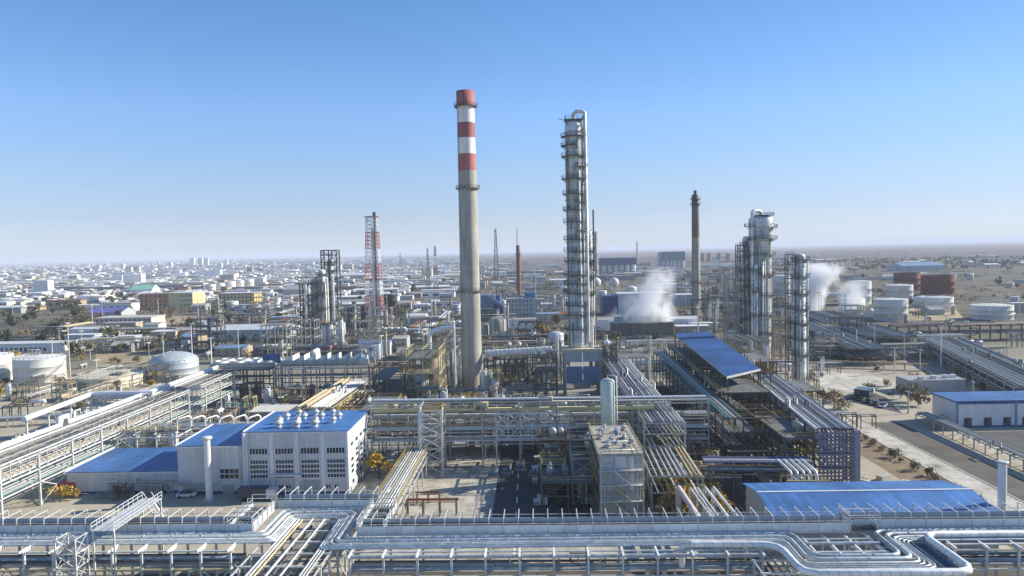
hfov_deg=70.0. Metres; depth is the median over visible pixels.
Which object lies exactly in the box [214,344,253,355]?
industrial shed
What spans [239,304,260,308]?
industrial shed
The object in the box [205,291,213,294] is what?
town house
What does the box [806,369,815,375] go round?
shrub
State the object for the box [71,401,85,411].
shrub
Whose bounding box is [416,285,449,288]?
town house
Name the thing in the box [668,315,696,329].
industrial shed
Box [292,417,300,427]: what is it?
roof fan
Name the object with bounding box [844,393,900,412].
car park
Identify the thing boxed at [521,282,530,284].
town house
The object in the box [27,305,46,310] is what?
town house
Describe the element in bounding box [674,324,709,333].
industrial shed
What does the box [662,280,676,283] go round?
industrial shed
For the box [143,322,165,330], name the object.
industrial shed
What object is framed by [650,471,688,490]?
shrub
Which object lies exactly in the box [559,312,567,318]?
industrial shed
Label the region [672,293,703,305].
industrial shed
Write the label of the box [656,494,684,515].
shrub
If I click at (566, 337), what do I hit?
tree
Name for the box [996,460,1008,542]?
vent stack
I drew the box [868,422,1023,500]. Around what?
dark verge
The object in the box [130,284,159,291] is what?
industrial shed
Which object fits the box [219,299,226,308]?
tree
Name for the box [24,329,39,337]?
tree
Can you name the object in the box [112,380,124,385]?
shrub
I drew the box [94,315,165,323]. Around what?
industrial shed
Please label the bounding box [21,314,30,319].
tree
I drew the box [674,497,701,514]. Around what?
shrub
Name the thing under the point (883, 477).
concrete block
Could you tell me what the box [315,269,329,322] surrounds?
reactor
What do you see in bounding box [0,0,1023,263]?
sky
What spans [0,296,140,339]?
scrub
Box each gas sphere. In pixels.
[595,278,600,288]
[609,278,618,289]
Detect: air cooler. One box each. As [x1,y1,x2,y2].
[206,357,286,400]
[273,325,302,339]
[278,351,374,399]
[365,315,394,326]
[373,327,407,339]
[443,320,461,335]
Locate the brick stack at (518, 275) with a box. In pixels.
[515,245,521,295]
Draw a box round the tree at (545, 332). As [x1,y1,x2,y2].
[540,329,548,337]
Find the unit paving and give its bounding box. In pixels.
[367,381,768,451]
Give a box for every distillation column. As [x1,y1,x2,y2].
[311,277,317,344]
[325,258,337,344]
[561,109,589,347]
[594,231,598,275]
[739,237,750,345]
[744,209,777,357]
[751,264,760,345]
[790,254,810,381]
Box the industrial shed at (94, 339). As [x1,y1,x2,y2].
[76,337,115,348]
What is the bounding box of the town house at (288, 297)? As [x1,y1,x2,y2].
[283,295,292,300]
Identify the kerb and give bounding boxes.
[821,399,1023,502]
[854,428,996,506]
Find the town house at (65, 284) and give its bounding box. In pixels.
[54,284,81,285]
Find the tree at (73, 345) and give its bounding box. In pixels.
[63,339,83,356]
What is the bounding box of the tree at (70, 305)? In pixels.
[68,301,76,308]
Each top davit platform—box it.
[558,115,582,122]
[754,212,773,215]
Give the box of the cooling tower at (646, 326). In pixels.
[609,315,673,337]
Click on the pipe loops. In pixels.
(205, 418)
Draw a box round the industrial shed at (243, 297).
[218,292,260,307]
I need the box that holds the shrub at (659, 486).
[644,479,671,500]
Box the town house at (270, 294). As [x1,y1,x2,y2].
[265,293,276,297]
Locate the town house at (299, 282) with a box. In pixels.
[288,281,310,283]
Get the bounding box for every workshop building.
[64,447,178,494]
[174,424,252,493]
[242,410,368,494]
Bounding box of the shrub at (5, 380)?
[1,377,9,382]
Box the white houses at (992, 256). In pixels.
[772,245,1022,264]
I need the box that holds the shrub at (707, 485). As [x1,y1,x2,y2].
[687,474,721,500]
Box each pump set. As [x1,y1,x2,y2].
[487,466,499,477]
[497,441,507,447]
[501,462,512,473]
[515,459,526,470]
[524,444,533,449]
[528,464,539,475]
[597,431,601,439]
[605,435,615,442]
[613,428,618,436]
[620,423,625,430]
[621,441,626,448]
[628,436,633,444]
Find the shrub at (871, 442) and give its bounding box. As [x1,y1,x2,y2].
[868,440,875,446]
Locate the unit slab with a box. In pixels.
[119,388,374,446]
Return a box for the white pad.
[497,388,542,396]
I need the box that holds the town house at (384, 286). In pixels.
[357,284,392,287]
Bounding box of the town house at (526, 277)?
[524,276,531,279]
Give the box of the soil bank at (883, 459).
[839,431,1023,548]
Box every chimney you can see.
[454,89,482,387]
[636,242,637,257]
[690,190,701,320]
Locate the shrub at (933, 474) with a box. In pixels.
[926,472,938,479]
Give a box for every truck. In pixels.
[57,480,75,494]
[237,485,278,501]
[854,386,865,395]
[862,387,874,397]
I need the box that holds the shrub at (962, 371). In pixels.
[954,365,974,378]
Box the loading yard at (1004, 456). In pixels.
[938,430,1023,467]
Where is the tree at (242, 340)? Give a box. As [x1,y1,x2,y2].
[236,334,246,343]
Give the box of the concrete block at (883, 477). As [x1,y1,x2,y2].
[876,473,890,480]
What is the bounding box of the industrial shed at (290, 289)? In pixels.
[283,285,311,294]
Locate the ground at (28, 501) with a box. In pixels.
[0,241,1023,575]
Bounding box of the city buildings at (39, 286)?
[0,265,459,304]
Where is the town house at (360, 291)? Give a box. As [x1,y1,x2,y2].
[355,287,398,294]
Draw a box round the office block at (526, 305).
[506,292,536,317]
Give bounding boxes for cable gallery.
[0,507,262,533]
[226,494,276,530]
[276,486,378,508]
[356,506,849,535]
[357,493,397,526]
[838,502,1023,528]
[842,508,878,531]
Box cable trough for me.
[909,541,964,575]
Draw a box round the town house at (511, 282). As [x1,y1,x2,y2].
[508,280,516,283]
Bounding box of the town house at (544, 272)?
[536,270,562,273]
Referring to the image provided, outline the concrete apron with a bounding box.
[977,431,1023,451]
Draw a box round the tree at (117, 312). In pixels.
[115,310,121,315]
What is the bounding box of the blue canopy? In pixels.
[673,331,760,423]
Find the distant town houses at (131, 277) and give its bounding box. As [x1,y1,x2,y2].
[0,254,491,289]
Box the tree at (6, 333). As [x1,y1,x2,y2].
[0,328,12,340]
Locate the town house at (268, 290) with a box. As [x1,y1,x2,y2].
[250,289,273,291]
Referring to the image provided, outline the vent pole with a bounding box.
[592,209,595,339]
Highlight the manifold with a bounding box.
[776,458,830,482]
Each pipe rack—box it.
[0,335,51,340]
[0,365,246,517]
[0,383,164,450]
[0,406,196,427]
[0,542,246,575]
[5,382,84,389]
[21,386,61,401]
[29,325,119,335]
[30,384,55,396]
[31,374,46,385]
[58,321,95,336]
[62,384,114,400]
[63,366,115,385]
[79,383,106,400]
[80,335,157,340]
[82,393,159,438]
[90,327,142,337]
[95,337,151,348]
[97,345,119,352]
[97,366,149,369]
[113,326,176,335]
[130,341,159,351]
[148,415,255,440]
[230,512,358,575]
[232,311,298,322]
[239,306,310,315]
[254,403,306,410]
[255,342,392,355]
[260,302,342,310]
[275,308,296,315]
[276,391,294,403]
[294,377,370,410]
[336,304,370,305]
[346,546,765,575]
[348,390,374,406]
[362,445,430,536]
[369,394,709,468]
[398,327,481,338]
[404,498,458,516]
[407,319,428,335]
[412,322,436,346]
[414,491,441,503]
[432,338,557,351]
[437,311,452,322]
[439,388,489,397]
[448,331,568,349]
[450,313,515,320]
[451,374,459,388]
[483,355,569,379]
[499,386,533,396]
[501,294,543,298]
[505,389,553,396]
[508,295,567,302]
[509,432,573,453]
[512,290,547,296]
[533,286,560,290]
[537,299,567,307]
[601,356,686,459]
[617,339,680,352]
[629,310,672,319]
[641,445,704,512]
[645,287,711,293]
[653,350,744,473]
[660,463,723,478]
[666,475,741,497]
[667,337,687,348]
[694,440,707,458]
[702,456,813,499]
[712,301,787,310]
[726,449,788,477]
[729,533,808,575]
[742,433,768,464]
[751,374,856,478]
[789,310,918,342]
[790,321,893,364]
[797,531,889,563]
[806,341,936,361]
[806,361,837,369]
[816,362,840,373]
[819,274,867,278]
[824,358,927,370]
[832,412,856,428]
[839,413,876,428]
[846,531,929,566]
[852,276,892,281]
[871,332,966,349]
[875,273,927,278]
[888,320,1023,340]
[915,411,1023,471]
[919,337,1023,390]
[924,273,967,278]
[925,270,964,274]
[933,540,1023,575]
[983,346,1006,354]
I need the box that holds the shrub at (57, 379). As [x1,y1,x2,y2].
[50,374,66,381]
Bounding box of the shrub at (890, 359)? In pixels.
[884,354,899,361]
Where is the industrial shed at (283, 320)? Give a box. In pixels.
[280,318,302,326]
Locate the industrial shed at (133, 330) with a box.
[114,327,139,334]
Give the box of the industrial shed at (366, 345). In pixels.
[358,339,391,354]
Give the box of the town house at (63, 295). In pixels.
[57,292,69,298]
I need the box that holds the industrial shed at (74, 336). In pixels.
[63,333,101,339]
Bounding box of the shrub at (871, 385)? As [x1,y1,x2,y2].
[862,382,877,390]
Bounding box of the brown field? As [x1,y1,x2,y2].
[95,350,154,367]
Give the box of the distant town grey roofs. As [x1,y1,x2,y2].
[0,254,486,297]
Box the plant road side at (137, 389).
[1,379,671,392]
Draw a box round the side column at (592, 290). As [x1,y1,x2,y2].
[588,230,595,346]
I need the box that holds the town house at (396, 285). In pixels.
[392,284,409,286]
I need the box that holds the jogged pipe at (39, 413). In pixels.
[21,390,154,462]
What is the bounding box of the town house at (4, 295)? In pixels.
[0,293,10,297]
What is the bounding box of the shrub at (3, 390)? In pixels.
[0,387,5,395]
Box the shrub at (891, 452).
[887,448,904,457]
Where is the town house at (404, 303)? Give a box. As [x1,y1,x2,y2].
[397,300,411,309]
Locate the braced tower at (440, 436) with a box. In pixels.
[417,401,444,474]
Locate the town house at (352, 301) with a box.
[341,299,372,303]
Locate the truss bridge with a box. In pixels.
[495,411,569,465]
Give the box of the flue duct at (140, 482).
[135,478,204,497]
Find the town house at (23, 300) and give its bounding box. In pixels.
[12,299,31,301]
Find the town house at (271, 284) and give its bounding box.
[259,284,284,285]
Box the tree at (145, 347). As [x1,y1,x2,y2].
[142,342,152,350]
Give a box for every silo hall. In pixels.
[592,257,636,273]
[658,251,684,267]
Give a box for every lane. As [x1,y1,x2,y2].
[0,393,173,466]
[499,403,537,464]
[631,382,762,511]
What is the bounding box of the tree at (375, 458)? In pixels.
[365,451,393,478]
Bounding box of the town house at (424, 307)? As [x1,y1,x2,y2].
[413,303,429,311]
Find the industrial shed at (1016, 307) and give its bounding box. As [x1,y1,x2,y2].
[1006,302,1023,312]
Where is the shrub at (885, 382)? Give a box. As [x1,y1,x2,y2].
[882,379,891,386]
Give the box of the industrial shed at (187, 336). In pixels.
[180,333,206,345]
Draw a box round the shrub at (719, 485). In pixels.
[706,483,721,500]
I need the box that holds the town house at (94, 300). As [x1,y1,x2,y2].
[89,297,106,303]
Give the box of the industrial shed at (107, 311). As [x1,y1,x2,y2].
[87,307,135,317]
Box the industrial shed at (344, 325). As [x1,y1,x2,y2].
[336,322,345,333]
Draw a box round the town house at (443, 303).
[420,301,460,306]
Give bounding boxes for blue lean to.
[262,354,281,394]
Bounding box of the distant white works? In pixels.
[481,249,795,277]
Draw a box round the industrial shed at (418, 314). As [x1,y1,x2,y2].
[409,313,427,315]
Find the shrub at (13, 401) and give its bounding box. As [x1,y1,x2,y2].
[11,397,21,407]
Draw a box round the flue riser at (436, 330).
[427,322,456,388]
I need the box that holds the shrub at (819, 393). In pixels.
[815,388,834,399]
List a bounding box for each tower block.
[190,258,194,264]
[198,258,202,264]
[204,258,208,264]
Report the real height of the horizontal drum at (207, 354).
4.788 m
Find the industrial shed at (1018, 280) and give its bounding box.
[1013,279,1023,282]
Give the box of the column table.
[561,342,602,396]
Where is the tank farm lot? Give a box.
[908,308,964,319]
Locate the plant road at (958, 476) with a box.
[814,398,1023,510]
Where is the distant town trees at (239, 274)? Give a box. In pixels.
[0,255,480,299]
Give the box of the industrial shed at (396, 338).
[392,335,409,351]
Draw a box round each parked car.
[176,489,197,497]
[850,394,858,399]
[857,396,865,401]
[865,398,872,403]
[872,400,880,405]
[879,402,887,407]
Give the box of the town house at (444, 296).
[439,293,451,299]
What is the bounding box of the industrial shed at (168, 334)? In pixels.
[151,329,178,340]
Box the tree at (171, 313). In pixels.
[164,307,174,317]
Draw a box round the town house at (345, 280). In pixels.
[341,279,354,282]
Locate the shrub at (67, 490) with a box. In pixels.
[43,484,80,498]
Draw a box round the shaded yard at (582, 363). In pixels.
[401,348,790,380]
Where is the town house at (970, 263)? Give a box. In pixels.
[966,261,973,265]
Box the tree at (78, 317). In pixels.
[72,315,81,321]
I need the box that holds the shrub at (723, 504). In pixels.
[709,490,734,511]
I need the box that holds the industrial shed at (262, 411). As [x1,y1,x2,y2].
[248,404,303,421]
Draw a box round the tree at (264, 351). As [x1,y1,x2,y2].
[263,344,271,353]
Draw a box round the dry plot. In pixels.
[912,370,969,390]
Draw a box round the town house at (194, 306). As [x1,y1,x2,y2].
[191,303,210,311]
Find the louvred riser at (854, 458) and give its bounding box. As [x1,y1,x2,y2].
[817,427,860,481]
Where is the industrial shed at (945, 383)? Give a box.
[895,374,965,392]
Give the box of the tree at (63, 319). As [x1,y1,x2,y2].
[58,315,66,322]
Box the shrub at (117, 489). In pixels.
[108,482,136,500]
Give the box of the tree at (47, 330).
[42,328,51,334]
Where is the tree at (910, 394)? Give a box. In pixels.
[904,382,917,401]
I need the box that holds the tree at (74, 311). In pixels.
[70,308,81,316]
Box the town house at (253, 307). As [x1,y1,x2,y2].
[242,306,261,312]
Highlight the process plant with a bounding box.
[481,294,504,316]
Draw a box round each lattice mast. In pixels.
[426,248,429,288]
[433,246,437,288]
[494,229,498,276]
[943,256,948,274]
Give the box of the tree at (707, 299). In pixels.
[704,293,713,305]
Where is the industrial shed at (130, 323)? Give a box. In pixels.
[103,321,143,327]
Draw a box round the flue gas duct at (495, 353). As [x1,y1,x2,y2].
[485,346,551,388]
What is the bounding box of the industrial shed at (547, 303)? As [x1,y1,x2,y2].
[541,302,551,309]
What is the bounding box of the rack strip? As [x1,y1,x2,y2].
[40,566,1023,575]
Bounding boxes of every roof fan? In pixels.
[274,417,282,427]
[283,412,289,419]
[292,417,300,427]
[295,408,301,415]
[301,411,307,418]
[310,417,319,426]
[312,408,318,414]
[318,411,324,418]
[329,407,335,414]
[329,415,336,422]
[335,411,341,418]
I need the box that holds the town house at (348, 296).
[335,295,365,299]
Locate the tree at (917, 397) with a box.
[911,382,930,405]
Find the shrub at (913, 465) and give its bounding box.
[909,460,919,470]
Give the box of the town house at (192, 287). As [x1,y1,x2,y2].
[173,286,204,289]
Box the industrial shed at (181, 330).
[174,327,211,335]
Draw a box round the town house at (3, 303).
[0,301,15,305]
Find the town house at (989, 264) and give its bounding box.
[982,263,998,266]
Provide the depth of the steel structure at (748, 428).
183.28 m
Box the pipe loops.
[176,414,264,426]
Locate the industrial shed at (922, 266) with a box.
[887,262,944,270]
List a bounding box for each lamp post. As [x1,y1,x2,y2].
[65,322,70,385]
[379,335,383,359]
[685,274,685,313]
[891,347,897,373]
[901,331,906,359]
[905,390,911,413]
[917,349,922,371]
[938,325,944,366]
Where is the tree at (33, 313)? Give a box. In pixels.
[27,309,39,319]
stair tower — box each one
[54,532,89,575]
[785,251,795,380]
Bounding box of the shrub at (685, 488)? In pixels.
[666,483,694,513]
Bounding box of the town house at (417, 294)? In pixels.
[411,292,421,297]
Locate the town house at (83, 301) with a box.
[45,299,86,306]
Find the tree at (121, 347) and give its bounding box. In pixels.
[117,341,126,352]
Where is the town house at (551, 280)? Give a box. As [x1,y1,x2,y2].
[549,278,566,282]
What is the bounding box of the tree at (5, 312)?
[0,308,9,317]
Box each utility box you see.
[141,484,151,493]
[151,484,163,494]
[164,483,173,492]
[532,465,539,472]
[532,477,537,483]
[533,498,539,505]
[534,455,539,461]
[537,494,547,504]
[587,497,592,503]
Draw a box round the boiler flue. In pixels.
[201,436,216,501]
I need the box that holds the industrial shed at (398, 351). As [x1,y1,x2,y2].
[396,346,437,359]
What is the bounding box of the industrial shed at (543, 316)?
[536,312,558,323]
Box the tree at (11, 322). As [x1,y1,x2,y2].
[8,319,16,327]
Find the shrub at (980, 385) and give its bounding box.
[974,382,990,388]
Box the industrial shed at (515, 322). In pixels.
[508,318,536,328]
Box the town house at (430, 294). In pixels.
[409,291,455,297]
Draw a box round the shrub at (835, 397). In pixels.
[821,390,843,401]
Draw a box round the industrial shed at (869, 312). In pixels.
[866,308,872,317]
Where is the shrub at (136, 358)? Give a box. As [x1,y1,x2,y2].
[132,355,141,361]
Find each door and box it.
[108,481,118,492]
[145,486,148,493]
[223,485,233,493]
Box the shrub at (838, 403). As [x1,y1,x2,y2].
[831,397,853,410]
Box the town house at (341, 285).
[311,284,349,285]
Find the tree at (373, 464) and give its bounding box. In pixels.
[366,455,381,472]
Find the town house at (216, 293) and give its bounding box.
[213,291,228,294]
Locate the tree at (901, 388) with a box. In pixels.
[888,384,906,398]
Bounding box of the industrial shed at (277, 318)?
[270,316,301,320]
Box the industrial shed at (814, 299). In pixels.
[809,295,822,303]
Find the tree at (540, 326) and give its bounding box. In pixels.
[533,320,548,332]
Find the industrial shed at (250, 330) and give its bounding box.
[211,323,295,340]
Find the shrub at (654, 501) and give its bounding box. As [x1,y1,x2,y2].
[646,487,664,504]
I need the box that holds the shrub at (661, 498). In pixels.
[656,485,683,508]
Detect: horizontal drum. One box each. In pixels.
[29,398,45,405]
[59,392,69,401]
[79,362,86,368]
[102,347,112,353]
[179,343,187,351]
[181,339,189,350]
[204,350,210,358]
[215,406,223,414]
[222,401,238,406]
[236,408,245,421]
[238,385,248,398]
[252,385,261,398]
[293,383,301,395]
[307,384,314,398]
[310,347,319,355]
[327,344,333,353]
[352,348,366,355]
[365,395,371,403]
[468,442,475,448]
[546,442,561,449]
[547,461,553,475]
[549,424,555,436]
[558,423,563,434]
[561,461,568,474]
[584,431,590,450]
[604,338,608,345]
[617,345,624,353]
[636,428,642,437]
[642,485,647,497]
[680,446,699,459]
[777,363,790,370]
[791,418,803,431]
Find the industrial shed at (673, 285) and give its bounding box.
[658,283,688,287]
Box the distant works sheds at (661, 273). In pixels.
[479,250,791,280]
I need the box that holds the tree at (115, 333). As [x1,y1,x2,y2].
[108,330,119,336]
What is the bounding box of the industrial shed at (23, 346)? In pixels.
[0,340,77,352]
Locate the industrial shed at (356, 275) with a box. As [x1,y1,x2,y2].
[341,272,370,278]
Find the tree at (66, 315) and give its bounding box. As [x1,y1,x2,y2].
[64,313,71,321]
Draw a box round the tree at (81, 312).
[79,309,85,318]
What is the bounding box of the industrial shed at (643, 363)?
[633,361,663,371]
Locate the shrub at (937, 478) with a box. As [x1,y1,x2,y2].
[930,475,943,480]
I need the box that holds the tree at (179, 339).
[175,335,183,346]
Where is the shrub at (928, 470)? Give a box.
[924,466,937,475]
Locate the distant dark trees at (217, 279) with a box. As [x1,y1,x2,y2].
[1,258,459,297]
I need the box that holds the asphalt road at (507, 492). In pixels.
[492,464,593,517]
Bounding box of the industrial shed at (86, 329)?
[69,326,111,333]
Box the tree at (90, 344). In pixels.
[77,340,95,353]
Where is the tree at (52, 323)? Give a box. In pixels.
[47,319,61,334]
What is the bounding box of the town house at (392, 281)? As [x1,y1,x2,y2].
[380,279,417,282]
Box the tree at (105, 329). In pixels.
[99,325,113,334]
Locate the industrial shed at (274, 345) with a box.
[259,344,289,353]
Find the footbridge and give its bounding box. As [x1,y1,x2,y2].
[90,491,166,575]
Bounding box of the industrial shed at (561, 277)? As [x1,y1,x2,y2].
[557,275,566,278]
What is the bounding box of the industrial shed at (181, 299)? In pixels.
[168,291,204,308]
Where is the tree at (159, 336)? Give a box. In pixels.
[156,334,164,341]
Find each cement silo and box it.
[482,322,489,340]
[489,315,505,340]
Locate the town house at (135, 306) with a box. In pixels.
[99,302,139,310]
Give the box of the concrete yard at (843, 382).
[806,370,895,391]
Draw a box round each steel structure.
[2,404,27,419]
[15,381,39,399]
[27,349,39,355]
[51,379,76,400]
[109,369,127,375]
[116,428,203,447]
[148,365,162,384]
[149,386,173,406]
[164,341,179,352]
[165,372,182,397]
[191,315,225,350]
[195,407,239,427]
[202,306,209,314]
[203,365,273,402]
[211,300,223,313]
[216,400,238,419]
[240,395,257,417]
[242,349,250,356]
[242,378,264,404]
[249,300,274,323]
[250,315,265,323]
[251,292,264,307]
[261,322,291,358]
[265,296,278,306]
[274,363,375,401]
[274,387,297,403]
[279,398,302,404]
[284,384,305,409]
[286,319,319,354]
[288,299,297,307]
[299,281,313,343]
[306,386,319,399]
[310,280,325,344]
[311,321,338,347]
[320,250,341,337]
[332,328,344,347]
[336,393,402,436]
[343,305,360,328]
[350,318,380,351]
[364,328,374,339]
[368,307,393,333]
[369,356,414,397]
[378,295,387,312]
[381,404,447,456]
[389,308,408,319]
[395,340,405,350]
[400,347,409,361]
[405,341,446,398]
[407,379,421,398]
[412,419,434,454]
[417,384,438,397]
[420,318,440,344]
[427,391,438,407]
[435,372,446,397]
[437,321,452,348]
[443,337,461,385]
[448,403,518,455]
[449,393,469,411]
[450,386,465,406]
[457,386,473,394]
[464,393,475,419]
[479,369,499,393]
[480,307,492,321]
[482,341,488,354]
[488,369,501,392]
[492,317,513,343]
[492,344,527,385]
[496,284,508,299]
[499,378,516,392]
[503,344,527,373]
[518,320,542,346]
[522,402,578,453]
[523,384,532,396]
[528,368,542,393]
[529,375,541,378]
[534,348,557,396]
[536,338,561,383]
[539,427,569,486]
[540,452,566,493]
[540,459,594,510]
[540,473,558,503]
[543,297,561,309]
[545,429,570,449]
[568,434,596,503]
[579,416,626,448]
[589,330,616,386]
[601,341,617,395]
[617,351,653,379]
[619,337,625,348]
[634,431,678,474]
[667,311,686,317]
[668,286,677,299]
[668,429,689,459]
[669,344,716,389]
[675,268,683,279]
[679,353,731,408]
[679,447,707,479]
[690,461,714,485]
[691,299,706,321]
[691,363,748,421]
[700,279,708,286]
[701,288,713,305]
[705,283,717,299]
[705,375,770,446]
[709,295,725,306]
[711,429,742,455]
[718,267,724,277]
[718,283,732,300]
[718,404,779,464]
[723,278,739,349]
[724,330,750,349]
[725,313,738,325]
[726,266,734,277]
[727,334,771,374]
[735,242,750,350]
[737,350,776,376]
[754,411,814,481]
[760,359,770,415]
[761,377,823,406]
[771,316,789,359]
[771,406,790,415]
[772,298,784,320]
[772,309,788,327]
[774,333,780,352]
[804,375,819,386]
[810,338,823,359]
[814,336,830,351]
[814,349,824,361]
[818,322,839,358]
[830,316,866,336]
[838,304,863,320]
[858,305,869,315]
[888,315,897,323]
[915,307,923,318]
[1006,330,1022,347]
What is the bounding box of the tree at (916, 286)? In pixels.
[913,284,919,291]
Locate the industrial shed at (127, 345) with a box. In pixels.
[110,340,139,351]
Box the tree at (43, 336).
[34,331,51,340]
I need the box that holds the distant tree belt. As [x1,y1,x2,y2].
[772,255,1023,270]
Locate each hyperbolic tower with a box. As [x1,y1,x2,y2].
[700,253,705,260]
[706,253,711,260]
[716,253,721,260]
[725,253,730,260]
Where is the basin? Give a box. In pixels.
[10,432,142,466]
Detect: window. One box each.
[219,468,239,479]
[248,448,267,454]
[249,460,268,464]
[249,465,268,469]
[249,469,268,474]
[250,474,268,478]
[274,448,293,454]
[274,459,293,464]
[275,464,294,468]
[275,469,294,473]
[275,474,294,478]
[285,484,291,488]
[300,447,319,454]
[300,459,319,463]
[301,464,319,468]
[301,469,319,473]
[301,474,320,478]
[325,484,331,488]
[326,447,345,453]
[326,459,345,463]
[326,464,345,468]
[326,468,345,472]
[327,473,345,477]
[964,418,971,425]
[984,417,991,425]
[1003,417,1010,424]
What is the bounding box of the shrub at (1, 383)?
[0,380,6,388]
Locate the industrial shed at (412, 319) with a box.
[409,316,438,324]
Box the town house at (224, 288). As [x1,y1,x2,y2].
[221,286,230,290]
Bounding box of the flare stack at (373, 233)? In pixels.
[364,212,384,327]
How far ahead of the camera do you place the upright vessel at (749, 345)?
297.50 m
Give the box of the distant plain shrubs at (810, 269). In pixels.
[674,261,1023,309]
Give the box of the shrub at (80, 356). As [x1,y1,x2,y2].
[77,354,84,360]
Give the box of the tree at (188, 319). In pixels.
[185,317,194,326]
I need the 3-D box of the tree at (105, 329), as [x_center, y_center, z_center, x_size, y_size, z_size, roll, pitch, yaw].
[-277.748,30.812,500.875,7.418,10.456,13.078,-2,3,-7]
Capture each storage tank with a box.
[0,350,13,379]
[11,351,67,385]
[74,366,147,389]
[147,350,198,381]
[195,320,206,325]
[205,283,215,290]
[215,283,224,290]
[224,281,235,288]
[224,300,238,309]
[235,279,243,286]
[243,278,253,285]
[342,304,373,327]
[384,293,397,313]
[452,303,460,313]
[548,329,563,350]
[597,290,606,295]
[626,286,636,291]
[773,274,789,295]
[839,296,864,311]
[847,279,871,303]
[873,296,909,320]
[885,283,912,300]
[893,271,919,290]
[912,295,924,306]
[920,273,954,294]
[925,295,953,311]
[967,273,973,279]
[969,302,1013,319]
[1005,281,1013,287]
[1009,295,1018,301]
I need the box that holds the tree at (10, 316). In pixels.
[7,313,14,319]
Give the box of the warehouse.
[742,480,998,552]
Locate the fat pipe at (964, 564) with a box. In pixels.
[679,530,1023,575]
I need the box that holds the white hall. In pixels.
[929,391,1023,426]
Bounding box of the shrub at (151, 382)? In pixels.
[145,379,156,384]
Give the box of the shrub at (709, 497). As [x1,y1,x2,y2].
[706,485,724,508]
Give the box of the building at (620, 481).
[588,420,644,516]
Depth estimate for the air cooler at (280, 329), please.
479.64 m
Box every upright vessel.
[6,382,11,400]
[59,341,67,353]
[116,383,121,390]
[121,425,139,447]
[141,424,159,446]
[163,423,181,445]
[207,315,211,350]
[225,392,230,413]
[234,334,238,343]
[245,314,249,323]
[263,385,270,403]
[279,335,283,358]
[304,283,307,323]
[315,321,321,344]
[320,322,327,344]
[325,321,333,344]
[332,277,335,325]
[336,316,343,343]
[351,312,355,336]
[373,340,380,361]
[374,385,382,396]
[382,330,387,359]
[383,310,387,326]
[403,310,407,324]
[411,367,429,397]
[418,348,442,385]
[430,298,432,315]
[433,300,435,315]
[433,323,436,344]
[440,388,447,407]
[445,364,449,387]
[446,312,449,341]
[447,333,452,351]
[449,349,453,387]
[476,392,487,406]
[481,368,486,387]
[487,371,491,396]
[490,385,498,406]
[492,378,498,393]
[497,362,502,379]
[504,303,508,330]
[507,360,510,377]
[514,362,523,380]
[521,360,525,381]
[526,361,530,380]
[529,430,537,449]
[539,338,544,380]
[542,443,549,456]
[543,367,548,395]
[552,294,555,310]
[555,334,558,380]
[561,298,563,311]
[562,294,565,310]
[577,474,586,505]
[600,374,617,424]
[613,307,616,316]
[635,361,640,378]
[645,336,651,352]
[645,354,650,381]
[649,435,658,467]
[664,437,671,471]
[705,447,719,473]
[708,301,711,320]
[712,307,716,332]
[715,299,718,322]
[731,394,743,417]
[747,341,751,352]
[749,383,757,425]
[764,344,769,374]
[779,445,787,480]
[820,356,823,375]
[904,313,908,323]
[951,305,955,315]
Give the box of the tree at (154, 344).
[148,336,157,348]
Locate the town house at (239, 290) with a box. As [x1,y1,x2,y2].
[225,289,250,291]
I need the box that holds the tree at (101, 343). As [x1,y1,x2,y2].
[94,341,107,350]
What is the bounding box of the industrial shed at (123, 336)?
[115,334,142,340]
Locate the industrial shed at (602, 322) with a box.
[596,317,613,330]
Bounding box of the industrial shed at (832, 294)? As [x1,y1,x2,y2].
[823,293,843,296]
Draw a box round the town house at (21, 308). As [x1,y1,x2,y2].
[0,305,27,313]
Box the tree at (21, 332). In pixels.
[15,330,26,340]
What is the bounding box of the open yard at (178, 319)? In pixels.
[166,316,196,324]
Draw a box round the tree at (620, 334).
[608,329,621,339]
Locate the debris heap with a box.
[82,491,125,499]
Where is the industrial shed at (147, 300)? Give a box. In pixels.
[139,292,171,309]
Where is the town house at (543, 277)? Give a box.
[536,276,545,280]
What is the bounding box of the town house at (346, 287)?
[326,286,357,290]
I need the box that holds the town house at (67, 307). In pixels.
[57,304,99,308]
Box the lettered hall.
[600,291,669,314]
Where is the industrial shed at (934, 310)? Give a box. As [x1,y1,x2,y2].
[920,306,944,314]
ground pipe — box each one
[675,485,709,558]
[689,487,723,558]
[692,487,727,548]
[696,487,718,515]
[703,486,740,557]
[711,486,750,552]
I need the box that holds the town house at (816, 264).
[809,262,828,265]
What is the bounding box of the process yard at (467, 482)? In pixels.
[308,449,789,570]
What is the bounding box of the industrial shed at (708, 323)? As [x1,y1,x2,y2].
[687,322,718,330]
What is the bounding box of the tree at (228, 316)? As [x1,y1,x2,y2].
[224,313,231,321]
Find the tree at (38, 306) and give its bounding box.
[33,302,40,310]
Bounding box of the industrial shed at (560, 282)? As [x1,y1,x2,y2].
[554,280,563,284]
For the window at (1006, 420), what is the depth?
215.62 m
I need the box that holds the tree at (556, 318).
[551,314,561,322]
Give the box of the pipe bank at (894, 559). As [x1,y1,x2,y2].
[0,508,1023,568]
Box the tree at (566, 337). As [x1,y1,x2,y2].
[564,334,568,344]
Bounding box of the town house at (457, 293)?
[420,289,459,295]
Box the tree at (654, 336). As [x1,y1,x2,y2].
[649,333,660,339]
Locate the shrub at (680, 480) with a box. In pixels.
[669,471,693,489]

